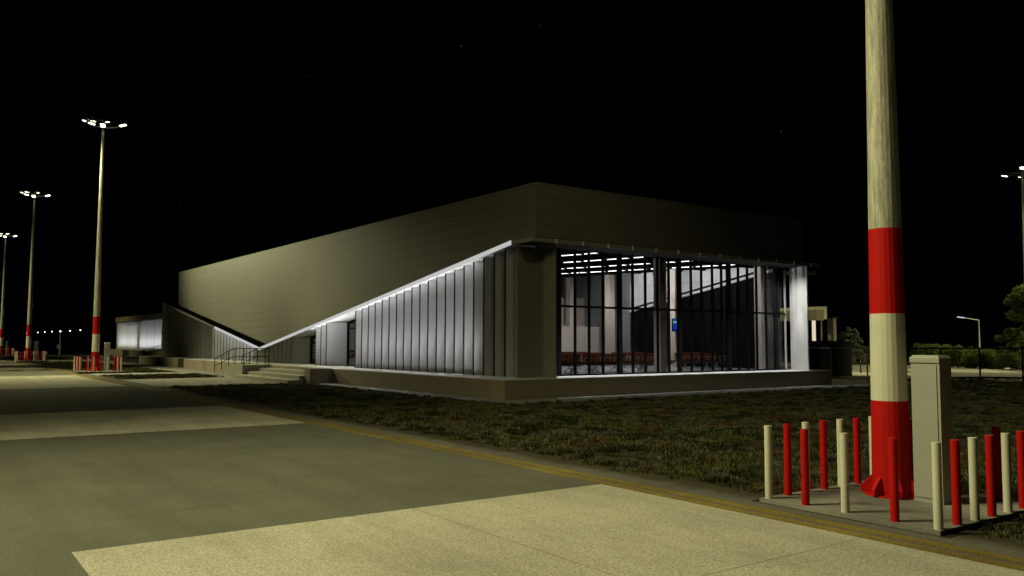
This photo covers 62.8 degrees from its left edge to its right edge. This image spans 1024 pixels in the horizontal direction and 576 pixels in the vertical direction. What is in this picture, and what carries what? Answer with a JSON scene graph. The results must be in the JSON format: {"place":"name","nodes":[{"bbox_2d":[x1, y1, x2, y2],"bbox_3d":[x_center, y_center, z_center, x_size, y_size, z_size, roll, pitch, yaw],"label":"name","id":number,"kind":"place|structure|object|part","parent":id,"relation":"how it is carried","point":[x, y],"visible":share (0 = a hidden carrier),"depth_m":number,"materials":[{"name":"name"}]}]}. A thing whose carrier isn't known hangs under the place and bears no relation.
{"place":"outdoors","nodes":[
{"label":"outdoors","id":0,"kind":"place"},
{"bbox_2d":[79,357,80,371],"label":"bollard","id":1,"kind":"object","parent":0,"point":[79,364],"visible":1,"depth_m":51.44,"materials":[{"name":"white metal"}]},
{"bbox_2d":[18,359,277,386],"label":"path","id":2,"kind":"structure","parent":0,"point":[219,380],"depth_m":44.05,"materials":[{"name":"concrete"}]},
{"bbox_2d":[213,364,269,375],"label":"access ramp","id":3,"kind":"structure","parent":2,"relation":"on","point":[231,370],"depth_m":47.75,"materials":[{"name":"concrete"}]},
{"bbox_2d":[214,348,268,372],"bbox_3d":[-16.074,4.339,49.654,1.464,1.600,5.544,3,-5,-36],"label":"handrail","id":4,"kind":"object","parent":3,"relation":"on","point":[240,356],"visible":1,"depth_m":47.87,"materials":[{"name":"metal"}]},
{"bbox_2d":[241,349,265,363],"bbox_3d":[-15.440,4.289,49.959,0.044,1.458,4.194,3,-5,-36],"label":"handrail","id":5,"kind":"object","parent":3,"relation":"on","point":[249,355],"visible":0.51,"depth_m":50.48,"materials":[{"name":"metal"}]},
{"bbox_2d":[349,350,354,362],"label":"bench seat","id":6,"kind":"object","parent":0,"point":[351,353],"visible":0.24,"depth_m":50.63,"materials":[{"name":"orange fabric"}]},
{"bbox_2d":[0,360,1023,575],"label":"apron","id":7,"kind":"object","parent":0,"point":[599,530],"depth_m":9.83,"materials":[{"name":"grey concrete"}]},
{"bbox_2d":[0,359,1023,570],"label":"yellow edge lines","id":8,"kind":"object","parent":7,"relation":"on","point":[935,550],"depth_m":10.66,"materials":[{"name":"paint"}]},
{"bbox_2d":[0,347,1023,541],"bbox_3d":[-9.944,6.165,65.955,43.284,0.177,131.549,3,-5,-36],"label":"grass","id":9,"kind":"structure","parent":0,"point":[669,447],"depth_m":21.23,"materials":[{"name":"plant"}]},
{"bbox_2d":[14,360,48,362],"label":"concrete pad","id":10,"kind":"object","parent":9,"relation":"on","point":[32,361],"visible":0.36,"depth_m":78.39,"materials":[{"name":"grey concrete"}]},
{"bbox_2d":[20,190,49,360],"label":"floodlight mast","id":11,"kind":"object","parent":10,"relation":"on","point":[29,327],"visible":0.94,"depth_m":79.84,"materials":[{"name":"white metal"}]},
{"bbox_2d":[34,342,38,360],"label":"electric cabinet","id":12,"kind":"object","parent":10,"relation":"on","point":[36,347],"visible":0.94,"depth_m":79.73,"materials":[{"name":"metal"}]},
{"bbox_2d":[57,331,60,354],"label":"lamp post","id":13,"kind":"object","parent":9,"relation":"on","point":[59,346],"visible":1,"depth_m":122.77,"materials":[{"name":"metal"}]},
{"bbox_2d":[72,370,125,373],"bbox_3d":[-26.132,5.412,53.032,2.705,0.320,2.280,3,-5,-36],"label":"concrete pad","id":14,"kind":"object","parent":9,"relation":"on","point":[97,372],"visible":0.5,"depth_m":52.14,"materials":[{"name":"grey concrete"}]},
{"bbox_2d":[86,357,87,371],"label":"bollard","id":15,"kind":"object","parent":14,"relation":"on","point":[86,364],"visible":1,"depth_m":51.66,"materials":[{"name":"red metal"}]},
{"bbox_2d":[93,357,94,371],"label":"bollard","id":16,"kind":"object","parent":14,"relation":"on","point":[93,364],"visible":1,"depth_m":51.89,"materials":[{"name":"white metal"}]},
{"bbox_2d":[82,117,126,370],"bbox_3d":[-26.442,-2.951,53.794,2.438,16.470,2.212,3,-5,-36],"label":"floodlight mast","id":17,"kind":"object","parent":14,"relation":"on","point":[96,326],"visible":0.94,"depth_m":53.49,"materials":[{"name":"white metal"}]},
{"bbox_2d":[103,342,109,370],"bbox_3d":[-25.878,4.382,53.514,0.304,1.800,0.372,3,-5,-36],"label":"electric cabinet","id":18,"kind":"object","parent":14,"relation":"on","point":[106,349],"visible":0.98,"depth_m":53.38,"materials":[{"name":"metal"}]},
{"bbox_2d":[110,313,161,356],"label":"annex building","id":19,"kind":"structure","parent":9,"relation":"on","point":[136,334],"depth_m":110.42,"materials":[{"name":"white glass"}]},
{"bbox_2d":[138,345,160,361],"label":"handrail","id":20,"kind":"object","parent":9,"relation":"on","point":[147,353],"visible":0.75,"depth_m":83.18,"materials":[{"name":"metal"}]},
{"bbox_2d":[232,368,331,383],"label":"entrance stairs","id":21,"kind":"structure","parent":9,"relation":"on","point":[293,376],"depth_m":41.59,"materials":[{"name":"concrete"}]},
{"bbox_2d":[139,182,831,399],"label":"terminal building","id":22,"kind":"structure","parent":9,"relation":"on","point":[482,296],"depth_m":38.05,"materials":[{"name":"grey metal"}]},
{"bbox_2d":[169,308,176,356],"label":"door panel","id":23,"kind":"structure","parent":22,"relation":"in","point":[173,316],"depth_m":72.26,"materials":[{"name":"paint"}]},
{"bbox_2d":[200,322,211,357],"bbox_3d":[-23.479,3.992,64.595,1.205,2.866,0.085,0,-4,9],"label":"door panel","id":24,"kind":"structure","parent":22,"relation":"in","point":[206,331],"depth_m":64.57,"materials":[{"name":"paint"}]},
{"bbox_2d":[291,337,309,363],"bbox_3d":[-12.422,3.680,49.182,1.205,1.551,0.085,0,-4,9],"label":"door panel","id":25,"kind":"structure","parent":22,"relation":"in","point":[300,346],"depth_m":49.13,"materials":[{"name":"paint"}]},
{"bbox_2d":[310,336,314,363],"bbox_3d":[-10.937,3.367,48.409,0.100,2.087,3.410,3,-5,-36],"label":"door","id":26,"kind":"structure","parent":22,"relation":"in","point":[311,345],"depth_m":49.69,"materials":[{"name":"black metal"}]},
{"bbox_2d":[326,323,346,365],"bbox_3d":[-9.452,3.035,45.081,1.205,2.322,0.085,0,-4,9],"label":"door panel","id":27,"kind":"structure","parent":22,"relation":"in","point":[336,333],"depth_m":45.03,"materials":[{"name":"paint"}]},
{"bbox_2d":[347,320,354,365],"bbox_3d":[-7.932,2.711,44.260,0.100,2.875,3.510,3,-5,-36],"label":"door","id":28,"kind":"structure","parent":22,"relation":"in","point":[348,324],"depth_m":45.55,"materials":[{"name":"black metal"}]},
{"bbox_2d":[566,352,601,368],"bbox_3d":[3.708,3.552,40.980,2.400,0.800,0.680,3,-5,-36],"label":"bench seat","id":29,"kind":"object","parent":22,"relation":"on","point":[581,355],"visible":0.22,"depth_m":41.09,"materials":[{"name":"orange fabric"}]},
{"bbox_2d":[579,353,625,371],"bbox_3d":[4.066,3.333,37.575,2.400,0.800,0.680,3,-5,-36],"label":"bench seat","id":30,"kind":"object","parent":22,"relation":"on","point":[624,354],"visible":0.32,"depth_m":37.57,"materials":[{"name":"orange fabric"}]},
{"bbox_2d":[564,257,641,262],"bbox_3d":[0.785,-1.182,43.320,0.028,0.574,17.200,3,-5,-36],"label":"ceiling light","id":31,"kind":"object","parent":22,"relation":"hanging from","point":[607,259],"visible":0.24,"depth_m":38.25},
{"bbox_2d":[567,261,687,268],"bbox_3d":[3.197,-1.065,45.048,0.028,0.574,17.200,3,-5,-36],"label":"ceiling light","id":32,"kind":"object","parent":22,"relation":"hanging from","point":[630,264],"visible":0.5,"depth_m":41.77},
{"bbox_2d":[612,352,647,367],"bbox_3d":[6.145,3.670,42.726,2.400,0.800,0.680,3,-5,-36],"label":"bench seat","id":33,"kind":"object","parent":22,"relation":"on","point":[629,354],"visible":0.2,"depth_m":42.89,"materials":[{"name":"orange fabric"}]},
{"bbox_2d":[562,265,723,273],"bbox_3d":[5.618,-0.947,46.782,0.028,0.574,17.200,3,-5,-36],"label":"ceiling light","id":34,"kind":"object","parent":22,"relation":"hanging from","point":[639,269],"visible":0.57,"depth_m":45.01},
{"bbox_2d":[626,353,667,370],"bbox_3d":[6.340,3.443,39.204,2.400,0.800,0.680,3,-5,-36],"label":"bench seat","id":35,"kind":"object","parent":22,"relation":"on","point":[641,360],"visible":0.23,"depth_m":38.67,"materials":[{"name":"orange fabric"}]},
{"bbox_2d":[631,353,675,370],"bbox_3d":[6.471,3.376,38.168,2.400,0.800,0.680,3,-5,-36],"label":"bench seat","id":36,"kind":"object","parent":22,"relation":"on","point":[638,359],"visible":0.44,"depth_m":37.96,"materials":[{"name":"orange fabric"}]},
{"bbox_2d":[672,319,676,331],"bbox_3d":[8.657,1.962,44.320,0.700,0.680,0.240,3,-5,-36],"label":"information screen","id":37,"kind":"object","parent":22,"relation":"attached to","point":[674,325],"visible":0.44,"depth_m":44.10,"materials":[{"name":"blue glass"}]},
{"bbox_2d":[674,353,715,369],"bbox_3d":[8.791,3.505,40.075,2.400,0.800,0.680,3,-5,-36],"label":"bench seat","id":38,"kind":"object","parent":22,"relation":"on","point":[696,358],"visible":0.69,"depth_m":40.11,"materials":[{"name":"red fabric"}]},
{"bbox_2d":[683,352,725,368],"bbox_3d":[9.556,3.610,41.681,0.680,0.800,2.400,3,-5,-36],"label":"bench seat","id":39,"kind":"object","parent":22,"relation":"on","point":[717,359],"visible":0.34,"depth_m":40.92,"materials":[{"name":"red fabric"}]},
{"bbox_2d":[809,340,830,369],"bbox_3d":[17.390,4.022,47.353,1.883,2.160,0.100,3,-4,-33],"label":"glass screen","id":40,"kind":"object","parent":9,"relation":"on","point":[819,359],"visible":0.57,"depth_m":47.33,"materials":[{"name":"black glass"}]},
{"bbox_2d":[819,341,852,376],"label":"utility shed","id":41,"kind":"structure","parent":9,"relation":"on","point":[841,362],"depth_m":50.33,"materials":[{"name":"black metal"}]},
{"bbox_2d":[835,345,844,375],"bbox_3d":[19.637,4.333,50.226,0.900,1.880,0.030,3,-5,-36],"label":"door","id":42,"kind":"structure","parent":41,"relation":"in","point":[839,353],"depth_m":50.19,"materials":[{"name":"grey metal"}]},
{"bbox_2d":[760,481,1023,535],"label":"concrete pad","id":43,"kind":"object","parent":9,"relation":"on","point":[916,516],"visible":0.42,"depth_m":9.89,"materials":[{"name":"grey concrete"}]},
{"bbox_2d":[764,425,772,498],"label":"bollard","id":44,"kind":"object","parent":43,"relation":"on","point":[768,461],"visible":1,"depth_m":10.53,"materials":[{"name":"white metal"}]},
{"bbox_2d":[783,424,791,495],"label":"bollard","id":45,"kind":"object","parent":43,"relation":"on","point":[787,461],"visible":1,"depth_m":10.76,"materials":[{"name":"metal"}]},
{"bbox_2d":[800,429,809,505],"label":"bollard","id":46,"kind":"object","parent":43,"relation":"on","point":[805,491],"visible":1,"depth_m":10.10,"materials":[{"name":"red metal"}]},
{"bbox_2d":[802,422,810,491],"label":"bollard","id":47,"kind":"object","parent":43,"relation":"on","point":[805,425],"visible":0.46,"depth_m":11.00,"materials":[{"name":"metal"}]},
{"bbox_2d":[819,420,827,488],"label":"bollard","id":48,"kind":"object","parent":43,"relation":"on","point":[823,455],"visible":1,"depth_m":11.21,"materials":[{"name":"red metal"}]},
{"bbox_2d":[836,419,843,485],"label":"bollard","id":49,"kind":"object","parent":43,"relation":"on","point":[840,425],"visible":0.62,"depth_m":11.45,"materials":[{"name":"white metal"}]},
{"bbox_2d":[839,433,849,512],"bbox_3d":[3.851,2.137,9.704,0.094,0.905,0.094,3,-5,-36],"label":"bollard","id":50,"kind":"object","parent":43,"relation":"on","point":[844,475],"visible":1,"depth_m":9.67,"materials":[{"name":"white metal"}]},
{"bbox_2d":[853,417,860,483],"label":"bollard","id":51,"kind":"object","parent":43,"relation":"on","point":[857,450],"visible":1,"depth_m":11.66,"materials":[{"name":"red metal"}]},
{"bbox_2d":[868,416,871,474],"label":"bollard","id":52,"kind":"object","parent":43,"relation":"on","point":[870,453],"visible":0.24,"depth_m":11.91,"materials":[{"name":"white metal"}]},
{"bbox_2d":[860,0,913,499],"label":"floodlight mast","id":53,"kind":"object","parent":43,"relation":"on","point":[889,388],"visible":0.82,"depth_m":10.84,"materials":[{"name":"white metal"}]},
{"bbox_2d":[888,437,899,521],"bbox_3d":[4.201,2.106,9.218,0.094,0.905,0.094,3,-5,-36],"label":"bollard","id":54,"kind":"object","parent":43,"relation":"on","point":[893,479],"visible":1,"depth_m":9.18,"materials":[{"name":"red metal"}]},
{"bbox_2d":[909,419,912,477],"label":"bollard","id":55,"kind":"object","parent":43,"relation":"on","point":[910,422],"visible":0.22,"depth_m":11.46,"materials":[{"name":"red metal"}]},
{"bbox_2d":[909,355,952,504],"bbox_3d":[5.209,1.735,10.386,0.304,1.800,0.372,3,-5,-36],"label":"electric cabinet","id":56,"kind":"object","parent":43,"relation":"on","point":[931,393],"visible":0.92,"depth_m":10.29,"materials":[{"name":"metal"}]},
{"bbox_3d":[5.090,1.760,10.311,0.012,1.620,0.310,3,-5,-36],"label":"door","id":57,"kind":"part","parent":56,"relation":"part of","materials":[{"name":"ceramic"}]},
{"bbox_2d":[931,442,943,529],"bbox_3d":[4.481,2.081,8.829,0.094,0.905,0.094,3,-5,-36],"label":"bollard","id":58,"kind":"object","parent":43,"relation":"on","point":[937,486],"visible":1,"depth_m":8.80,"materials":[{"name":"white metal"}]},
{"bbox_2d":[950,439,961,525],"bbox_3d":[4.798,2.097,9.056,0.094,0.905,0.094,3,-5,-36],"label":"bollard","id":59,"kind":"object","parent":43,"relation":"on","point":[955,481],"visible":1,"depth_m":9.02,"materials":[{"name":"red metal"}]},
{"bbox_2d":[968,437,979,520],"bbox_3d":[5.115,2.112,9.283,0.094,0.905,0.094,3,-5,-36],"label":"bollard","id":60,"kind":"object","parent":43,"relation":"on","point":[973,479],"visible":1,"depth_m":9.25,"materials":[{"name":"white metal"}]},
{"bbox_2d":[985,435,996,516],"bbox_3d":[5.432,2.128,9.510,0.094,0.905,0.094,3,-5,-36],"label":"bollard","id":61,"kind":"object","parent":43,"relation":"on","point":[990,476],"visible":1,"depth_m":9.48,"materials":[{"name":"red metal"}]},
{"bbox_2d":[991,426,1002,498],"bbox_3d":[6.114,2.197,10.564,0.094,0.905,0.094,3,-5,-36],"label":"bollard","id":62,"kind":"object","parent":43,"relation":"on","point":[997,449],"visible":0.77,"depth_m":10.53,"materials":[{"name":"red metal"}]},
{"bbox_2d":[1001,433,1012,512],"bbox_3d":[5.748,2.143,9.737,0.094,0.905,0.094,3,-5,-36],"label":"bollard","id":63,"kind":"object","parent":43,"relation":"on","point":[1006,473],"visible":1,"depth_m":9.70,"materials":[{"name":"white metal"}]},
{"bbox_2d":[1016,431,1023,508],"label":"bollard","id":64,"kind":"object","parent":43,"relation":"on","point":[1020,448],"visible":1,"depth_m":9.94,"materials":[{"name":"red metal"}]},
{"bbox_2d":[907,347,1023,380],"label":"rail fence","id":65,"kind":"object","parent":9,"relation":"on","point":[979,348],"visible":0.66,"depth_m":44.85,"materials":[{"name":"metal"}]},
{"bbox_2d":[993,284,1023,367],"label":"broadleaf tree","id":66,"kind":"object","parent":9,"relation":"on","point":[1016,298],"visible":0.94,"depth_m":61.73,"materials":[{"name":"green plant"}]},
{"bbox_2d":[0,357,1023,558],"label":"shoulder","id":67,"kind":"object","parent":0,"point":[1008,547],"depth_m":12.64},
{"bbox_2d":[0,0,1023,346],"label":"sky","id":68,"kind":"structure","parent":0,"point":[253,126],"materials":[{"name":"black"}]},
{"bbox_2d":[3,344,1022,355],"bbox_3d":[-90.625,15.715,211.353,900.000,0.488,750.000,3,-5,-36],"label":"ground","id":69,"kind":"structure","parent":0,"point":[114,345],"depth_m":357.37,"materials":[{"name":"grey concrete"}]},
{"bbox_2d":[564,354,580,371],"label":"bench seat","id":70,"kind":"object","parent":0,"point":[578,355],"visible":0.16,"depth_m":36.37,"materials":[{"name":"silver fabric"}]},
{"bbox_2d":[562,354,584,372],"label":"bench seat","id":71,"kind":"object","parent":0,"point":[570,359],"visible":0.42,"depth_m":35.42,"materials":[{"name":"orange leather"}]},
{"bbox_2d":[583,354,630,372],"bbox_3d":[4.155,3.264,36.509,2.400,0.800,0.680,3,-5,-36],"label":"bench seat","id":72,"kind":"object","parent":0,"point":[609,360],"visible":0.66,"depth_m":36.46,"materials":[{"name":"red fabric"}]},
{"bbox_2d":[310,379,910,404],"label":"kerb walk","id":73,"kind":"structure","parent":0,"point":[841,383],"depth_m":33.09,"materials":[{"name":"concrete"}]},
{"bbox_2d":[787,347,869,382],"bbox_3d":[16.959,4.032,44.458,0.113,1.764,7.683,1,-4,-19],"label":"rail fence","id":74,"kind":"object","parent":73,"relation":"on","point":[831,348],"visible":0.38,"depth_m":43.64,"materials":[{"name":"metal"}]},
{"bbox_2d":[780,306,838,340],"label":"entrance pavilion","id":75,"kind":"structure","parent":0,"point":[815,314],"depth_m":75.14,"materials":[{"name":"grey metal"}]},
{"bbox_2d":[750,499,973,537],"bbox_3d":[3.977,2.695,9.784,0.540,0.101,2.500,3,-5,-36],"label":"soil edge","id":76,"kind":"object","parent":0,"point":[955,534],"visible":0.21,"depth_m":8.96,"materials":[{"name":"grey concrete"}]},
{"bbox_2d":[781,355,1021,381],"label":"car park road","id":77,"kind":"structure","parent":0,"point":[966,372],"depth_m":59.17,"materials":[{"name":"grey asphalt"}]},
{"bbox_2d":[837,327,869,372],"bbox_3d":[22.967,4.136,55.927,2.998,3.068,2.479,3,-5,-36],"label":"broadleaf tree","id":78,"kind":"object","parent":77,"relation":"on","point":[853,335],"visible":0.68,"depth_m":55.94,"materials":[{"name":"green plant"}]},
{"bbox_2d":[852,346,869,357],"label":"bush","id":79,"kind":"object","parent":77,"relation":"on","point":[864,352],"visible":0.04,"depth_m":92.11,"materials":[{"name":"green plant"}]},
{"bbox_2d":[906,346,915,358],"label":"bush","id":80,"kind":"object","parent":77,"relation":"on","point":[908,353],"visible":0.16,"depth_m":101.13,"materials":[{"name":"green plant"}]},
{"bbox_2d":[909,343,951,356],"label":"hedge bush","id":81,"kind":"object","parent":77,"relation":"on","point":[929,352],"visible":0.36,"depth_m":67.97,"materials":[{"name":"green plant"}]},
{"bbox_2d":[940,344,974,367],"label":"hedge bush","id":82,"kind":"object","parent":77,"relation":"on","point":[961,360],"visible":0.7,"depth_m":66.65,"materials":[{"name":"green plant"}]},
{"bbox_2d":[957,316,979,346],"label":"street lamp","id":83,"kind":"object","parent":77,"relation":"on","point":[978,329],"visible":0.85,"depth_m":70.01,"materials":[{"name":"metal"}]},
{"bbox_2d":[947,331,992,346],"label":"dark tree","id":84,"kind":"object","parent":77,"relation":"on","point":[972,340],"visible":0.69,"depth_m":100.41,"materials":[{"name":"green plant"}]},
{"bbox_2d":[961,349,994,368],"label":"hedge bush","id":85,"kind":"object","parent":77,"relation":"on","point":[974,363],"visible":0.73,"depth_m":65.78,"materials":[{"name":"green plant"}]},
{"bbox_2d":[981,349,1014,368],"bbox_3d":[37.679,5.511,64.894,2.414,1.902,2.779,3,-5,-36],"label":"hedge bush","id":86,"kind":"object","parent":77,"relation":"on","point":[991,357],"visible":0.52,"depth_m":64.65,"materials":[{"name":"green plant"}]},
{"bbox_2d":[1002,165,1023,270],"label":"floodlight mast","id":87,"kind":"object","parent":77,"relation":"on","point":[1022,178],"visible":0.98,"depth_m":68.31,"materials":[{"name":"grey metal"}]},
{"bbox_2d":[1003,349,1023,369],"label":"hedge bush","id":88,"kind":"object","parent":77,"relation":"on","point":[1016,368],"visible":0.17,"depth_m":63.32,"materials":[{"name":"green plant"}]},
{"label":"concrete pad","id":89,"kind":"object","parent":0,"visible":0},
{"bbox_2d":[5,341,7,354],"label":"electric cabinet","id":90,"kind":"object","parent":89,"relation":"on","point":[6,347],"visible":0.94,"depth_m":110.83,"materials":[{"name":"metal"}]},
{"bbox_2d":[0,232,16,354],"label":"floodlight mast","id":91,"kind":"object","parent":89,"relation":"on","point":[2,313],"visible":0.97,"depth_m":110.95,"materials":[{"name":"metal"}]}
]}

